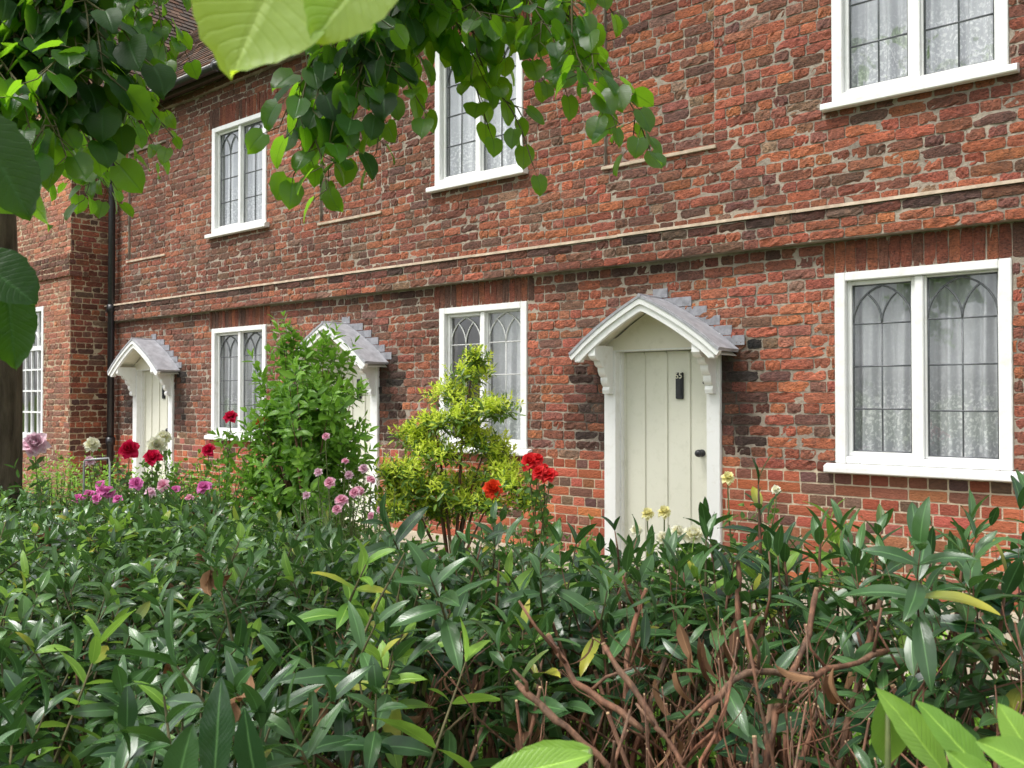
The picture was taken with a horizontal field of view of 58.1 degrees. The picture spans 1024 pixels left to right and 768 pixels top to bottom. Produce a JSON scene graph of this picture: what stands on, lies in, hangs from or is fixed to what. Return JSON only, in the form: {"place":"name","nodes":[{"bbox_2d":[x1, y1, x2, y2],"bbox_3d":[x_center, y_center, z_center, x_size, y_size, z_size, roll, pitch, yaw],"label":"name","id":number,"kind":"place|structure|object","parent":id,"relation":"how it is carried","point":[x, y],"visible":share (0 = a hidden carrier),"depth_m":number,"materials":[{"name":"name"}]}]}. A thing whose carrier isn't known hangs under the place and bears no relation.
{"place":"outdoors","nodes":[
{"label":"outdoors","id":0,"kind":"place"},
{"bbox_2d":[16,0,197,514],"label":"brick wing","id":1,"kind":"structure","parent":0,"point":[64,384],"depth_m":11.91,"materials":[{"name":"red brick"}]},
{"bbox_2d":[23,306,43,437],"bbox_3d":[-6.730,-0.091,12.660,1.600,1.856,0.160,-1,-1,41],"label":"window","id":2,"kind":"structure","parent":1,"relation":"in","point":[40,310],"depth_m":12.36,"materials":[{"name":"white paint"}]},
{"bbox_2d":[190,564,993,718],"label":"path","id":3,"kind":"structure","parent":0,"point":[425,588],"depth_m":5.35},
{"label":"ground","id":4,"kind":"structure","parent":0,"visible":0},
{"bbox_2d":[33,644,860,767],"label":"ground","id":5,"kind":"structure","parent":4,"relation":"on","point":[60,758],"depth_m":4.09,"materials":[{"name":"soil"}]},
{"bbox_2d":[23,431,80,689],"bbox_3d":[-2.498,0.964,4.909,0.473,1.426,0.530,0,-1,-19],"label":"peony","id":6,"kind":"object","parent":5,"relation":"on","point":[35,444],"visible":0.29,"depth_m":4.88,"materials":[{"name":"pink plant"}]},
{"bbox_2d":[23,459,104,678],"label":"shrub","id":7,"kind":"object","parent":5,"relation":"on","point":[61,489],"visible":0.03,"depth_m":4.98,"materials":[{"name":"green plant"}]},
{"bbox_2d":[42,480,130,740],"bbox_3d":[-1.961,1.059,4.262,0.563,1.217,0.573,0,-1,5],"label":"cranesbill","id":8,"kind":"object","parent":5,"relation":"on","point":[102,489],"visible":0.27,"depth_m":4.29,"materials":[{"name":"purple plant"}]},
{"bbox_2d":[82,457,110,622],"bbox_3d":[-2.070,1.018,4.590,0.140,1.307,0.018,0,-1,-3],"label":"plant support","id":9,"kind":"object","parent":5,"relation":"on","point":[108,458],"visible":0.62,"depth_m":4.59,"materials":[{"name":"metal"}]},
{"bbox_2d":[53,437,145,579],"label":"rose bush","id":10,"kind":"object","parent":5,"relation":"on","point":[92,444],"visible":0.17,"depth_m":4.98,"materials":[{"name":"beige plant"}]},
{"bbox_2d":[0,458,236,749],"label":"evergreen shrub","id":11,"kind":"object","parent":5,"relation":"on","point":[27,517],"visible":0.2,"depth_m":3.92,"materials":[{"name":"green plant"}]},
{"bbox_2d":[82,439,193,590],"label":"rose bush","id":12,"kind":"object","parent":5,"relation":"on","point":[129,448],"visible":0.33,"depth_m":4.85,"materials":[{"name":"green plant"}]},
{"bbox_2d":[108,477,216,644],"bbox_3d":[-1.739,1.057,4.351,0.658,1.226,0.721,-1,-1,41],"label":"cranesbill","id":13,"kind":"object","parent":5,"relation":"on","point":[136,483],"visible":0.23,"depth_m":4.39,"materials":[{"name":"purple plant"}]},
{"bbox_2d":[118,430,212,512],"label":"rose bush","id":14,"kind":"object","parent":5,"relation":"on","point":[160,440],"visible":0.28,"depth_m":5.12,"materials":[{"name":"beige plant"}]},
{"bbox_2d":[162,676,265,767],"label":"laurel shrub","id":15,"kind":"object","parent":5,"relation":"on","point":[210,745],"visible":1,"depth_m":0.90,"materials":[{"name":"green plant"}]},
{"bbox_2d":[145,410,284,602],"bbox_3d":[-1.615,0.913,5.061,0.809,1.535,0.766,-1,-1,41],"label":"rose bush","id":16,"kind":"object","parent":5,"relation":"on","point":[207,449],"visible":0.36,"depth_m":5.00,"materials":[{"name":"green plant"}]},
{"bbox_2d":[0,485,546,767],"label":"evergreen shrub","id":17,"kind":"object","parent":5,"relation":"on","point":[25,626],"visible":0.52,"depth_m":2.57,"materials":[{"name":"green plant"}]},
{"bbox_2d":[207,311,387,665],"bbox_3d":[-1.125,0.636,5.008,0.975,2.086,0.828,-1,-1,41],"label":"tall shrub","id":18,"kind":"object","parent":5,"relation":"on","point":[289,407],"visible":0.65,"depth_m":4.87,"materials":[{"name":"green plant"}]},
{"bbox_2d":[0,0,665,712],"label":"lime tree","id":19,"kind":"object","parent":5,"relation":"on","point":[56,56],"visible":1,"depth_m":2.05,"materials":[{"name":"green plant"}]},
{"bbox_2d":[292,433,402,703],"bbox_3d":[-0.750,0.952,4.299,0.556,1.434,0.605,1,-1,-34],"label":"pink shrub","id":20,"kind":"object","parent":5,"relation":"on","point":[353,493],"visible":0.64,"depth_m":4.30,"materials":[{"name":"green plant"}]},
{"bbox_2d":[0,492,849,767],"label":"evergreen shrub","id":21,"kind":"object","parent":5,"relation":"on","point":[146,716],"visible":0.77,"depth_m":1.74,"materials":[{"name":"green plant"}]},
{"bbox_2d":[372,344,551,691],"bbox_3d":[-0.297,0.729,4.842,0.829,1.894,0.736,-1,-1,41],"label":"pieris shrub","id":22,"kind":"object","parent":5,"relation":"on","point":[423,490],"visible":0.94,"depth_m":4.83,"materials":[{"name":"green plant"}]},
{"bbox_2d":[423,479,564,755],"bbox_3d":[-0.071,1.025,3.798,0.626,1.272,0.616,0,-1,-5],"label":"rose bush","id":23,"kind":"object","parent":5,"relation":"on","point":[492,488],"visible":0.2,"depth_m":3.79,"materials":[{"name":"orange plant"}]},
{"bbox_2d":[480,452,596,681],"bbox_3d":[0.117,0.976,3.893,0.546,1.373,0.605,-1,-1,41],"label":"rose bush","id":24,"kind":"object","parent":5,"relation":"on","point":[544,473],"visible":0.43,"depth_m":3.87,"materials":[{"name":"red plant"}]},
{"bbox_2d":[492,740,592,767],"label":"laurel shrub","id":25,"kind":"object","parent":5,"relation":"on","point":[556,754],"visible":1,"depth_m":0.76,"materials":[{"name":"green plant"}]},
{"bbox_2d":[203,455,1023,767],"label":"evergreen shrub","id":26,"kind":"object","parent":5,"relation":"on","point":[919,651],"visible":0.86,"depth_m":1.68,"materials":[{"name":"green plant"}]},
{"bbox_2d":[617,505,720,745],"bbox_3d":[0.533,1.050,3.360,0.590,1.207,0.645,0,-1,17],"label":"rose bush","id":27,"kind":"object","parent":5,"relation":"on","point":[692,530],"visible":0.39,"depth_m":3.31,"materials":[{"name":"yellow plant"}]},
{"bbox_2d":[675,471,786,746],"bbox_3d":[0.826,0.992,3.416,0.491,1.326,0.555,-1,-1,41],"label":"rose bush","id":28,"kind":"object","parent":5,"relation":"on","point":[727,477],"visible":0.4,"depth_m":3.46,"materials":[{"name":"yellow plant"}]},
{"bbox_2d":[871,688,1023,767],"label":"laurel shrub","id":29,"kind":"object","parent":5,"relation":"on","point":[929,735],"visible":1,"depth_m":0.82,"materials":[{"name":"green plant"}]},
{"bbox_2d":[23,447,1010,767],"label":"ground cover","id":30,"kind":"object","parent":4,"relation":"on","point":[75,483],"visible":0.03,"depth_m":5.90,"materials":[{"name":"green plant"}]},
{"bbox_2d":[104,0,1023,681],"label":"brick terrace","id":31,"kind":"structure","parent":4,"relation":"on","point":[798,258],"depth_m":6.59,"materials":[{"name":"brick"}]},
{"bbox_2d":[144,371,167,494],"bbox_3d":[-4.353,0.735,11.338,0.750,1.802,0.117,-1,-1,41],"label":"door","id":32,"kind":"structure","parent":31,"relation":"in","point":[155,401],"depth_m":11.44,"materials":[{"name":"beige paint"}]},
{"bbox_2d":[204,324,266,441],"bbox_3d":[-2.965,-0.004,10.160,1.160,1.248,0.243,-1,-1,41],"label":"window","id":33,"kind":"structure","parent":31,"relation":"in","point":[232,388],"depth_m":10.32,"materials":[{"name":"white paint"}]},
{"bbox_2d":[204,112,269,238],"bbox_3d":[-2.973,-2.281,10.202,1.165,1.253,0.244,-1,-1,41],"label":"window","id":34,"kind":"structure","parent":31,"relation":"in","point":[239,179],"depth_m":10.23,"materials":[{"name":"white paint"}]},
{"bbox_2d":[328,364,369,520],"bbox_3d":[-1.566,0.698,8.950,0.750,1.802,0.117,-1,-1,41],"label":"door","id":35,"kind":"structure","parent":31,"relation":"in","point":[357,412],"depth_m":8.89,"materials":[{"name":"beige paint"}]},
{"bbox_2d":[426,42,528,193],"bbox_3d":[-0.257,-2.317,7.874,1.120,1.253,0.243,-1,-1,41],"label":"window","id":36,"kind":"structure","parent":31,"relation":"in","point":[462,159],"depth_m":8.08,"materials":[{"name":"white paint"}]},
{"bbox_2d":[439,301,532,455],"bbox_3d":[-0.219,-0.040,7.803,1.107,1.248,0.237,-1,-1,41],"label":"window","id":37,"kind":"structure","parent":31,"relation":"in","point":[510,320],"depth_m":7.76,"materials":[{"name":"white paint"}]},
{"bbox_2d":[624,350,706,559],"bbox_3d":[1.106,0.662,6.659,0.750,1.802,0.117,-1,-1,41],"label":"door","id":38,"kind":"structure","parent":31,"relation":"in","point":[665,397],"depth_m":6.69,"materials":[{"name":"beige paint"}]},
{"bbox_2d":[820,0,1019,112],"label":"window","id":39,"kind":"structure","parent":31,"relation":"in","point":[882,50],"depth_m":5.56,"materials":[{"name":"white paint"}]},
{"bbox_2d":[823,258,1023,482],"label":"window","id":40,"kind":"structure","parent":31,"relation":"in","point":[924,354],"depth_m":5.51,"materials":[{"name":"white paint"}]}
]}

